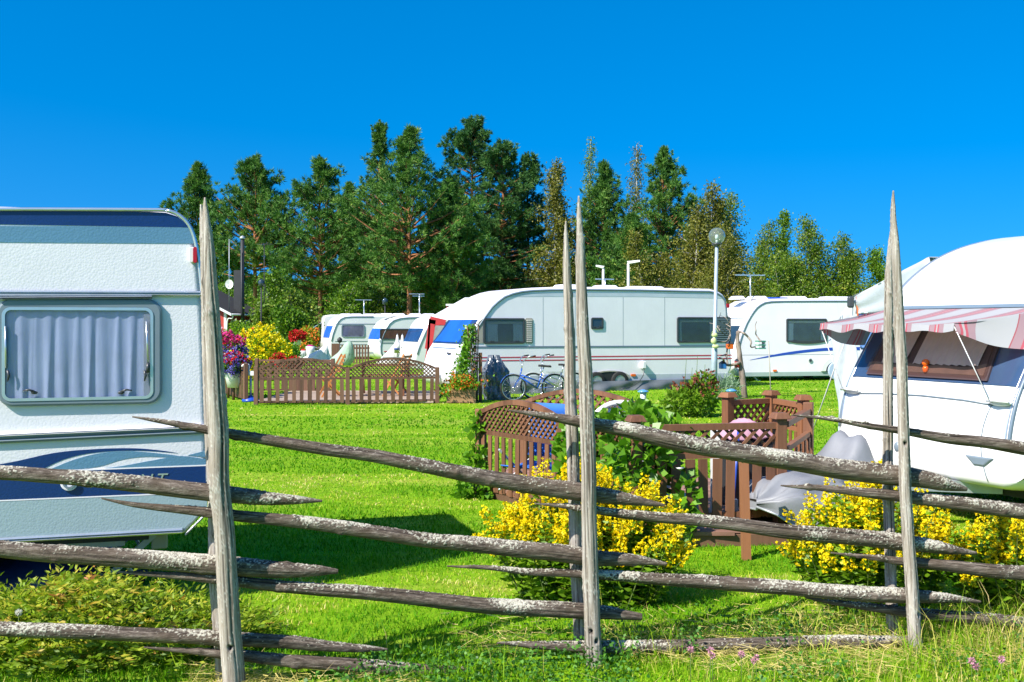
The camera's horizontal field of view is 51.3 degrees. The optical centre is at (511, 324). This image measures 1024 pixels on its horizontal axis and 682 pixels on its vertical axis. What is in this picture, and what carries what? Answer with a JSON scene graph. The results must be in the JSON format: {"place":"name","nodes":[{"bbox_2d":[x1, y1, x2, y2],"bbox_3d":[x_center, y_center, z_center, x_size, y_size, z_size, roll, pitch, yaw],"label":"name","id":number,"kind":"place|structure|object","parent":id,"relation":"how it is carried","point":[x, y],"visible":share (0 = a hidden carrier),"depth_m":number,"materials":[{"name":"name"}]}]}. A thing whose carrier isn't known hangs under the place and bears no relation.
{"place":"outdoors","nodes":[
{"label":"outdoors","id":0,"kind":"place"},
{"bbox_2d":[218,236,272,332],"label":"red house","id":1,"kind":"structure","parent":0,"point":[232,309],"depth_m":60.78,"materials":[{"name":"wood"}]},
{"bbox_2d":[0,344,1023,681],"bbox_3d":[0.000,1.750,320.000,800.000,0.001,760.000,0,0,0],"label":"ground","id":2,"kind":"structure","parent":0,"point":[398,578],"depth_m":8.31,"materials":[{"name":"plant"}]},
{"bbox_2d":[0,558,110,593],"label":"tarp bundle","id":3,"kind":"object","parent":2,"relation":"on","point":[13,570],"visible":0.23,"depth_m":6.77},
{"bbox_2d":[0,207,206,587],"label":"caravan","id":4,"kind":"object","parent":2,"relation":"on","point":[100,330],"visible":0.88,"depth_m":6.50,"materials":[{"name":"metal"}]},
{"bbox_2d":[0,299,161,406],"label":"window","id":5,"kind":"structure","parent":4,"relation":"in","point":[54,352],"depth_m":6.46,"materials":[{"name":"grey plastic"}]},
{"bbox_2d":[0,563,289,681],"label":"feather leaf shrub","id":6,"kind":"object","parent":2,"relation":"on","point":[115,600],"visible":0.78,"depth_m":5.67,"materials":[{"name":"green plant"}]},
{"bbox_2d":[157,159,261,300],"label":"pine tree","id":7,"kind":"object","parent":2,"relation":"on","point":[193,195],"visible":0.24,"depth_m":87.41,"materials":[{"name":"green plant"}]},
{"bbox_2d":[221,329,248,397],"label":"potted flowers","id":8,"kind":"object","parent":2,"relation":"on","point":[231,340],"visible":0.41,"depth_m":25.46,"materials":[{"name":"purple plant"}]},
{"bbox_2d":[225,363,247,399],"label":"fence panel","id":9,"kind":"object","parent":2,"relation":"on","point":[241,391],"visible":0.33,"depth_m":24.43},
{"bbox_2d":[223,350,252,399],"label":"potted flowers","id":10,"kind":"object","parent":2,"relation":"on","point":[232,374],"visible":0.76,"depth_m":24.74,"materials":[{"name":"purple plant"}]},
{"bbox_2d":[218,279,258,308],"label":"thicket bush","id":11,"kind":"object","parent":2,"relation":"on","point":[231,291],"visible":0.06,"depth_m":72.26,"materials":[{"name":"green plant"}]},
{"bbox_2d":[225,318,255,352],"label":"green bush","id":12,"kind":"object","parent":2,"relation":"on","point":[236,329],"visible":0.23,"depth_m":43.88,"materials":[{"name":"green plant"}]},
{"bbox_2d":[242,364,258,401],"bbox_3d":[-5.985,1.309,24.400,0.415,0.881,0.390,0,0,0],"label":"parasol stand","id":13,"kind":"object","parent":2,"relation":"on","point":[250,396],"visible":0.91,"depth_m":24.37,"materials":[{"name":"blue plastic"}]},
{"bbox_2d":[197,153,313,307],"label":"pine tree","id":14,"kind":"object","parent":2,"relation":"on","point":[257,184],"visible":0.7,"depth_m":78.76,"materials":[{"name":"green plant"}]},
{"bbox_2d":[229,321,292,379],"bbox_3d":[-8.037,0.887,33.965,1.933,2.027,1.924,0,0,0],"label":"flower bush","id":15,"kind":"object","parent":2,"relation":"on","point":[265,338],"visible":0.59,"depth_m":33.62,"materials":[{"name":"yellow plant"}]},
{"bbox_2d":[242,293,290,353],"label":"thicket bush","id":16,"kind":"object","parent":2,"relation":"on","point":[266,309],"visible":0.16,"depth_m":59.07,"materials":[{"name":"green plant"}]},
{"bbox_2d":[252,263,294,312],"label":"thicket bush","id":17,"kind":"object","parent":2,"relation":"on","point":[273,279],"visible":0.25,"depth_m":65.17,"materials":[{"name":"green plant"}]},
{"bbox_2d":[263,292,324,349],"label":"thicket bush","id":18,"kind":"object","parent":2,"relation":"on","point":[285,321],"visible":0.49,"depth_m":57.54,"materials":[{"name":"green plant"}]},
{"bbox_2d":[255,358,334,392],"bbox_3d":[-5.600,1.330,27.500,2.100,0.940,0.090,0,0,6],"label":"fence panel","id":19,"kind":"object","parent":2,"relation":"on","point":[257,360],"visible":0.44,"depth_m":27.48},
{"bbox_2d":[268,281,323,349],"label":"thicket bush","id":20,"kind":"object","parent":2,"relation":"on","point":[309,306],"visible":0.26,"depth_m":63.24,"materials":[{"name":"green plant"}]},
{"bbox_2d":[288,329,307,346],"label":"bush","id":21,"kind":"object","parent":2,"relation":"on","point":[298,337],"visible":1,"depth_m":47.80,"materials":[{"name":"red plant"}]},
{"bbox_2d":[254,358,345,404],"bbox_3d":[-4.651,1.260,23.408,1.994,1.080,0.090,0,0,-5],"label":"fence panel","id":22,"kind":"object","parent":2,"relation":"on","point":[301,379],"visible":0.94,"depth_m":23.39,"materials":[{"name":"wood"}]},
{"bbox_2d":[296,325,320,350],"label":"flower bush","id":23,"kind":"object","parent":2,"relation":"on","point":[315,340],"visible":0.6,"depth_m":55.78,"materials":[{"name":"orange plant"}]},
{"bbox_2d":[254,154,373,348],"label":"pine tree","id":24,"kind":"object","parent":2,"relation":"on","point":[323,177],"visible":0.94,"depth_m":75.20,"materials":[{"name":"green plant"}]},
{"bbox_2d":[303,346,330,359],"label":"drawbar cover","id":25,"kind":"object","parent":2,"relation":"on","point":[322,353],"visible":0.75,"depth_m":48.81,"materials":[{"name":"white fabric"}]},
{"bbox_2d":[313,314,362,347],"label":"caravan","id":26,"kind":"object","parent":2,"relation":"on","point":[326,318],"visible":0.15,"depth_m":62.10,"materials":[{"name":"white plastic"}]},
{"bbox_2d":[310,278,373,325],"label":"thicket bush","id":27,"kind":"object","parent":2,"relation":"on","point":[344,303],"visible":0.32,"depth_m":69.82,"materials":[{"name":"green plant"}]},
{"bbox_2d":[330,341,354,364],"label":"drawbar cover","id":28,"kind":"object","parent":2,"relation":"on","point":[347,348],"visible":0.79,"depth_m":43.80,"materials":[{"name":"white fabric"}]},
{"bbox_2d":[258,390,434,402],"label":"patio deck","id":29,"kind":"structure","parent":2,"relation":"on","point":[305,395],"depth_m":25.21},
{"bbox_2d":[320,354,345,396],"bbox_3d":[-4.256,1.192,25.209,0.585,1.024,0.505,0,0,-20],"label":"folding chair","id":30,"kind":"object","parent":29,"relation":"on","point":[330,381],"visible":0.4,"depth_m":25.10,"materials":[{"name":"brown wood"}]},
{"bbox_2d":[382,353,412,395],"bbox_3d":[-2.727,1.192,25.392,0.585,1.024,0.505,0,0,20],"label":"folding chair","id":31,"kind":"object","parent":29,"relation":"on","point":[396,380],"visible":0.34,"depth_m":25.25,"materials":[{"name":"brown wood"}]},
{"bbox_2d":[331,344,369,362],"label":"picket fence","id":32,"kind":"object","parent":2,"relation":"on","point":[334,349],"visible":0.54,"depth_m":45.95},
{"bbox_2d":[305,181,398,319],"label":"pine tree","id":33,"kind":"object","parent":2,"relation":"on","point":[347,187],"visible":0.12,"depth_m":93.45,"materials":[{"name":"green plant"}]},
{"bbox_2d":[315,300,407,356],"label":"caravan","id":34,"kind":"object","parent":2,"relation":"on","point":[355,329],"visible":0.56,"depth_m":54.39,"materials":[{"name":"plastic"}]},
{"bbox_2d":[341,324,364,336],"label":"window","id":35,"kind":"structure","parent":34,"relation":"in","point":[347,330],"depth_m":54.29,"materials":[{"name":"grey glass"}]},
{"bbox_2d":[353,280,406,313],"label":"thicket bush","id":36,"kind":"object","parent":2,"relation":"on","point":[378,307],"visible":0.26,"depth_m":77.80,"materials":[{"name":"green plant"}]},
{"bbox_2d":[341,119,422,303],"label":"pine tree","id":37,"kind":"object","parent":2,"relation":"on","point":[379,138],"visible":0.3,"depth_m":89.64,"materials":[{"name":"green plant"}]},
{"bbox_2d":[346,357,439,404],"bbox_3d":[-2.642,1.260,23.650,2.067,1.080,0.090,0,0,-9],"label":"fence panel","id":38,"kind":"object","parent":2,"relation":"on","point":[408,378],"visible":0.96,"depth_m":23.63,"materials":[{"name":"wood"}]},
{"bbox_2d":[358,294,434,358],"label":"caravan","id":39,"kind":"object","parent":2,"relation":"on","point":[382,336],"visible":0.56,"depth_m":50.34,"materials":[{"name":"plastic"}]},
{"bbox_2d":[380,329,408,339],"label":"window","id":40,"kind":"structure","parent":39,"relation":"in","point":[390,334],"depth_m":50.11,"materials":[{"name":"glass"}]},
{"bbox_2d":[321,123,494,314],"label":"pine tree","id":41,"kind":"object","parent":2,"relation":"on","point":[408,165],"visible":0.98,"depth_m":70.96,"materials":[{"name":"green plant"}]},
{"bbox_2d":[382,315,446,368],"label":"caravan","id":42,"kind":"object","parent":2,"relation":"on","point":[414,342],"visible":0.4,"depth_m":42.61,"materials":[{"name":"white plastic"}]},
{"bbox_2d":[404,328,423,341],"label":"front window","id":43,"kind":"structure","parent":42,"relation":"in","point":[413,334],"depth_m":43.01,"materials":[{"name":"blue glass"}]},
{"bbox_2d":[395,290,437,314],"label":"thicket bush","id":44,"kind":"object","parent":2,"relation":"on","point":[414,307],"visible":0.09,"depth_m":80.17,"materials":[{"name":"green plant"}]},
{"bbox_2d":[395,173,496,313],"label":"pine tree","id":45,"kind":"object","parent":2,"relation":"on","point":[447,287],"visible":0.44,"depth_m":73.12,"materials":[{"name":"green plant"}]},
{"bbox_2d":[424,297,469,361],"bbox_3d":[-1.820,0.456,36.196,1.505,2.772,5.674,0,0,4],"label":"awning tent","id":46,"kind":"object","parent":2,"relation":"on","point":[437,323],"visible":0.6,"depth_m":33.48,"materials":[{"name":"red fabric"}]},
{"bbox_2d":[429,366,494,402],"bbox_3d":[-1.195,1.319,23.979,1.263,0.821,1.108,0,0,-27],"label":"flower planter","id":47,"kind":"object","parent":2,"relation":"on","point":[455,390],"visible":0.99,"depth_m":23.80,"materials":[{"name":"green plant"}]},
{"bbox_2d":[444,323,484,401],"bbox_3d":[-1.224,0.854,24.354,1.108,1.795,0.894,0,0,21],"label":"vine trellis","id":48,"kind":"object","parent":2,"relation":"on","point":[467,346],"visible":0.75,"depth_m":24.24,"materials":[{"name":"green plant"}]},
{"bbox_2d":[405,113,537,313],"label":"spruce tree","id":49,"kind":"object","parent":2,"relation":"on","point":[470,138],"visible":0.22,"depth_m":83.03,"materials":[{"name":"plant"}]},
{"bbox_2d":[449,408,493,500],"bbox_3d":[-0.355,1.336,10.809,0.469,0.986,0.494,0,0,-42],"label":"climbing plant","id":50,"kind":"object","parent":2,"relation":"on","point":[465,489],"visible":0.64,"depth_m":10.80,"materials":[{"name":"green plant"}]},
{"bbox_2d":[482,355,510,399],"bbox_3d":[-0.374,1.230,25.204,0.724,1.040,0.665,0,0,0],"label":"tarp covered machine","id":51,"kind":"object","parent":2,"relation":"on","point":[495,365],"visible":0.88,"depth_m":24.94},
{"bbox_2d":[454,138,552,292],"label":"spruce tree","id":52,"kind":"object","parent":2,"relation":"on","point":[501,157],"visible":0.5,"depth_m":81.17,"materials":[{"name":"plant"}]},
{"bbox_2d":[0,191,1023,681],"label":"roundpole fence","id":53,"kind":"object","parent":2,"relation":"on","point":[222,569],"visible":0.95,"depth_m":5.45,"materials":[{"name":"grey wood"}]},
{"bbox_2d":[0,562,1023,681],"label":"meadow grass","id":54,"kind":"structure","parent":2,"relation":"on","point":[988,639],"depth_m":5.53,"materials":[{"name":"plant"}]},
{"bbox_2d":[475,400,564,511],"bbox_3d":[0.077,1.265,10.375,0.090,1.070,1.488,0,0,-35],"label":"fence panel","id":55,"kind":"object","parent":2,"relation":"on","point":[493,407],"visible":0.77,"depth_m":10.40,"materials":[{"name":"wood"}]},
{"bbox_2d":[498,151,553,288],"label":"spruce tree","id":56,"kind":"object","parent":2,"relation":"on","point":[534,170],"visible":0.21,"depth_m":85.53,"materials":[{"name":"plant"}]},
{"bbox_2d":[500,354,563,399],"bbox_3d":[0.520,1.229,24.797,1.646,1.075,0.592,0,0,-16],"label":"bicycle","id":57,"kind":"object","parent":2,"relation":"on","point":[519,377],"visible":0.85,"depth_m":24.73,"materials":[{"name":"blue metal"}]},
{"bbox_2d":[217,255,862,330],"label":"wood","id":58,"kind":"object","parent":2,"relation":"on","point":[398,304],"visible":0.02,"depth_m":97.94,"materials":[{"name":"plant"}]},
{"bbox_2d":[506,158,591,288],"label":"birch tree","id":59,"kind":"object","parent":2,"relation":"on","point":[554,205],"visible":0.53,"depth_m":79.65,"materials":[{"name":"green plant"}]},
{"bbox_2d":[520,354,578,397],"bbox_3d":[1.011,1.229,25.499,1.646,1.075,0.592,0,0,-8],"label":"bicycle","id":60,"kind":"object","parent":2,"relation":"on","point":[549,381],"visible":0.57,"depth_m":25.45,"materials":[{"name":"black metal"}]},
{"bbox_2d":[405,278,733,394],"bbox_3d":[1.488,0.224,29.031,9.402,3.052,2.558,0,0,-24],"label":"caravan","id":61,"kind":"object","parent":2,"relation":"on","point":[648,337],"visible":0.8,"depth_m":28.41,"materials":[{"name":"plastic"}]},
{"bbox_2d":[435,320,471,341],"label":"window cover","id":62,"kind":"structure","parent":61,"relation":"in","point":[451,333],"depth_m":27.88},
{"bbox_2d":[483,318,524,343],"bbox_3d":[-0.192,0.152,27.144,1.156,0.654,0.039,0,0,-24],"label":"window","id":63,"kind":"structure","parent":61,"relation":"in","point":[495,330],"depth_m":27.15,"materials":[{"name":"glass"}]},
{"bbox_2d":[677,317,712,342],"bbox_3d":[5.078,0.136,29.488,1.207,0.710,0.039,0,0,-24],"label":"window","id":64,"kind":"structure","parent":61,"relation":"in","point":[689,329],"depth_m":29.49,"materials":[{"name":"glass"}]},
{"bbox_2d":[520,389,634,462],"bbox_3d":[0.800,1.265,12.200,1.688,1.070,0.090,0,0,34],"label":"fence panel","id":65,"kind":"object","parent":2,"relation":"on","point":[603,395],"visible":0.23,"depth_m":12.36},
{"bbox_2d":[570,136,597,252],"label":"birch tree","id":66,"kind":"object","parent":2,"relation":"on","point":[590,182],"visible":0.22,"depth_m":90.00,"materials":[{"name":"green plant"}]},
{"bbox_2d":[471,452,700,610],"bbox_3d":[0.479,1.296,6.816,1.486,0.964,0.972,0,0,0],"label":"loosestrife bush","id":67,"kind":"object","parent":2,"relation":"on","point":[524,520],"visible":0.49,"depth_m":6.62,"materials":[{"name":"yellow plant"}]},
{"bbox_2d":[549,158,646,286],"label":"pine tree","id":68,"kind":"object","parent":2,"relation":"on","point":[604,199],"visible":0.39,"depth_m":83.33,"materials":[{"name":"green plant"}]},
{"bbox_2d":[181,596,1023,681],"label":"dead straw","id":69,"kind":"object","parent":2,"relation":"on","point":[676,655],"visible":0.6,"depth_m":5.58,"materials":[{"name":"plant"}]},
{"bbox_2d":[550,397,703,547],"bbox_3d":[0.970,1.186,8.995,1.004,1.133,1.660,0,0,-23],"label":"climbing plant","id":70,"kind":"object","parent":2,"relation":"on","point":[613,450],"visible":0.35,"depth_m":8.43,"materials":[{"name":"green plant"}]},
{"bbox_2d":[572,210,692,287],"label":"pine tree","id":71,"kind":"object","parent":2,"relation":"on","point":[617,266],"visible":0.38,"depth_m":77.01,"materials":[{"name":"green plant"}]},
{"bbox_2d":[620,143,652,244],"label":"birch tree","id":72,"kind":"object","parent":2,"relation":"on","point":[636,178],"visible":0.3,"depth_m":92.03,"materials":[{"name":"green plant"}]},
{"bbox_2d":[484,491,799,546],"bbox_3d":[1.315,1.705,10.538,3.369,0.088,4.356,0,0,0],"label":"deck skirt","id":73,"kind":"object","parent":2,"relation":"on","point":[735,540],"visible":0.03,"depth_m":8.45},
{"bbox_2d":[501,463,787,535],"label":"patio deck","id":74,"kind":"structure","parent":73,"relation":"on","point":[704,531],"depth_m":8.64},
{"bbox_2d":[498,402,564,490],"bbox_3d":[0.265,1.210,10.615,0.586,0.861,0.583,0,0,35],"label":"deck chair","id":75,"kind":"object","parent":74,"relation":"on","point":[558,408],"visible":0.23,"depth_m":10.77,"materials":[{"name":"blue fabric"}]},
{"bbox_2d":[595,400,627,413],"bbox_3d":[0.997,1.178,10.565,0.594,0.908,0.562,0,0,-12],"label":"plastic chair","id":76,"kind":"object","parent":74,"relation":"on","point":[609,405],"visible":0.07,"depth_m":10.29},
{"bbox_2d":[710,430,719,511],"bbox_3d":[1.770,1.270,9.295,0.080,0.720,0.030,0,0,0],"label":"white plank","id":77,"kind":"object","parent":74,"relation":"on","point":[712,433],"visible":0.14,"depth_m":9.28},
{"bbox_2d":[720,418,772,506],"bbox_3d":[2.120,1.238,9.750,0.480,0.784,0.400,0,0,-15],"label":"covered stool","id":78,"kind":"object","parent":74,"relation":"on","point":[753,439],"visible":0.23,"depth_m":9.62,"materials":[{"name":"pink fabric"}]},
{"bbox_2d":[611,227,689,287],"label":"birch tree","id":79,"kind":"object","parent":2,"relation":"on","point":[641,268],"visible":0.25,"depth_m":61.49,"materials":[{"name":"green plant"}]},
{"bbox_2d":[299,599,1023,681],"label":"clover","id":80,"kind":"object","parent":2,"relation":"on","point":[416,667],"depth_m":5.28,"materials":[{"name":"plant"}]},
{"bbox_2d":[608,144,726,281],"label":"pine tree","id":81,"kind":"object","parent":2,"relation":"on","point":[666,192],"visible":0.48,"depth_m":81.02,"materials":[{"name":"green plant"}]},
{"bbox_2d":[658,356,721,417],"bbox_3d":[3.391,1.231,20.354,1.268,1.282,0.952,0,0,0],"label":"flower bush","id":82,"kind":"object","parent":2,"relation":"on","point":[691,398],"visible":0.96,"depth_m":20.19,"materials":[{"name":"green plant"}]},
{"bbox_2d":[657,177,755,295],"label":"birch tree","id":83,"kind":"object","parent":2,"relation":"on","point":[703,222],"visible":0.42,"depth_m":67.34,"materials":[{"name":"green plant"}]},
{"bbox_2d":[624,412,791,523],"bbox_3d":[1.585,1.258,8.590,1.383,1.085,0.145,0,0,-12],"label":"fence panel","id":84,"kind":"object","parent":2,"relation":"on","point":[778,427],"visible":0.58,"depth_m":8.57,"materials":[{"name":"wood"}]},
{"bbox_2d":[709,228,724,397],"bbox_3d":[4.870,-0.231,25.362,0.390,4.164,0.390,0,0,0],"label":"globe lamp","id":85,"kind":"object","parent":2,"relation":"on","point":[716,245],"visible":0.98,"depth_m":25.32,"materials":[{"name":"plastic"}]},
{"bbox_2d":[717,371,745,399],"bbox_3d":[4.970,1.518,24.800,0.970,0.968,0.798,0,0,0],"label":"potted plant","id":86,"kind":"object","parent":2,"relation":"on","point":[730,382],"visible":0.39,"depth_m":24.73,"materials":[{"name":"plant"}]},
{"bbox_2d":[711,313,760,397],"bbox_3d":[5.334,0.756,25.550,1.222,2.132,0.369,0,0,0],"label":"dead tree","id":87,"kind":"object","parent":2,"relation":"on","point":[742,377],"visible":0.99,"depth_m":25.49,"materials":[{"name":"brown wood"}]},
{"bbox_2d":[690,221,782,303],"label":"birch tree","id":88,"kind":"object","parent":2,"relation":"on","point":[727,278],"visible":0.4,"depth_m":60.04,"materials":[{"name":"green plant"}]},
{"bbox_2d":[718,188,761,296],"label":"birch tree","id":89,"kind":"object","parent":2,"relation":"on","point":[734,217],"visible":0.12,"depth_m":69.30,"materials":[{"name":"green plant"}]},
{"bbox_2d":[739,462,750,560],"bbox_3d":[1.740,1.400,7.965,0.082,0.903,0.082,0,0,0],"label":"wooden stake","id":90,"kind":"object","parent":2,"relation":"on","point":[744,491],"visible":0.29,"depth_m":7.94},
{"bbox_2d":[718,390,780,432],"bbox_3d":[2.405,1.235,10.785,0.753,1.130,0.145,0,0,-33],"label":"fence panel","id":91,"kind":"object","parent":2,"relation":"on","point":[729,405],"visible":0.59,"depth_m":10.75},
{"bbox_2d":[735,217,782,297],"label":"birch tree","id":92,"kind":"object","parent":2,"relation":"on","point":[767,241],"visible":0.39,"depth_m":66.01,"materials":[{"name":"green plant"}]},
{"bbox_2d":[769,208,796,296],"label":"birch tree","id":93,"kind":"object","parent":2,"relation":"on","point":[784,216],"visible":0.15,"depth_m":65.92,"materials":[{"name":"green plant"}]},
{"bbox_2d":[773,394,812,452],"bbox_3d":[2.750,1.235,10.530,0.145,1.130,0.713,0,0,-10],"label":"fence panel","id":94,"kind":"object","parent":2,"relation":"on","point":[782,404],"visible":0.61,"depth_m":10.38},
{"bbox_2d":[727,274,860,380],"bbox_3d":[9.897,0.068,34.766,6.565,3.365,2.400,0,0,-12],"label":"caravan","id":95,"kind":"object","parent":2,"relation":"on","point":[788,328],"visible":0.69,"depth_m":33.41,"materials":[{"name":"plastic"}]},
{"bbox_2d":[786,319,826,341],"bbox_3d":[9.251,0.169,33.482,1.383,0.739,0.039,0,0,-12],"label":"window","id":96,"kind":"structure","parent":95,"relation":"in","point":[797,330],"depth_m":33.48,"materials":[{"name":"glass"}]},
{"bbox_2d":[751,244,839,297],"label":"birch tree","id":97,"kind":"object","parent":2,"relation":"on","point":[790,287],"visible":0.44,"depth_m":59.89,"materials":[{"name":"green plant"}]},
{"bbox_2d":[787,402,813,454],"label":"fence panel","id":98,"kind":"object","parent":2,"relation":"on","point":[806,437],"visible":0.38,"depth_m":9.94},
{"bbox_2d":[768,212,869,297],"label":"birch tree","id":99,"kind":"object","parent":2,"relation":"on","point":[812,248],"visible":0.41,"depth_m":61.18,"materials":[{"name":"green plant"}]},
{"bbox_2d":[813,231,873,296],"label":"birch tree","id":100,"kind":"object","parent":2,"relation":"on","point":[842,242],"visible":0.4,"depth_m":61.50,"materials":[{"name":"green plant"}]},
{"bbox_2d":[775,458,958,616],"bbox_3d":[2.237,1.302,6.672,1.140,0.955,0.944,0,0,0],"label":"loosestrife bush","id":101,"kind":"object","parent":2,"relation":"on","point":[861,513],"visible":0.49,"depth_m":6.50,"materials":[{"name":"yellow plant"}]},
{"bbox_2d":[861,244,885,288],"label":"birch tree","id":102,"kind":"object","parent":2,"relation":"on","point":[874,265],"visible":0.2,"depth_m":61.66,"materials":[{"name":"green plant"}]},
{"bbox_2d":[830,257,937,430],"bbox_3d":[7.105,0.361,15.705,3.861,2.739,3.027,0,0,-18],"label":"awning tent","id":103,"kind":"object","parent":2,"relation":"on","point":[869,300],"visible":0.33,"depth_m":16.14,"materials":[{"name":"fabric"}]},
{"bbox_2d":[838,236,1023,498],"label":"caravan","id":104,"kind":"object","parent":2,"relation":"on","point":[946,393],"visible":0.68,"depth_m":9.59,"materials":[{"name":"plastic"}]},
{"bbox_2d":[749,430,900,524],"bbox_3d":[2.487,1.302,8.874,1.456,0.779,0.974,0,0,-39],"label":"drawbar cover","id":105,"kind":"object","parent":104,"relation":"on","point":[773,496],"visible":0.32,"depth_m":8.51,"materials":[{"name":"grey plastic"}]},
{"bbox_2d":[820,308,1023,399],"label":"sun canopy","id":106,"kind":"object","parent":104,"relation":"attached to","point":[1001,327],"visible":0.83,"depth_m":9.40,"materials":[{"name":"fabric"}]},
{"bbox_2d":[866,330,999,380],"bbox_3d":[3.936,0.184,9.808,0.438,0.584,1.440,0,0,-24],"label":"window frame","id":107,"kind":"structure","parent":104,"relation":"in","point":[995,351],"depth_m":9.42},
{"bbox_2d":[943,513,1023,616],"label":"loosestrife bush","id":108,"kind":"object","parent":2,"relation":"on","point":[1005,547],"visible":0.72,"depth_m":6.41,"materials":[{"name":"yellow plant"}]},
{"bbox_2d":[0,0,1023,289],"label":"sky","id":109,"kind":"structure","parent":0,"point":[824,110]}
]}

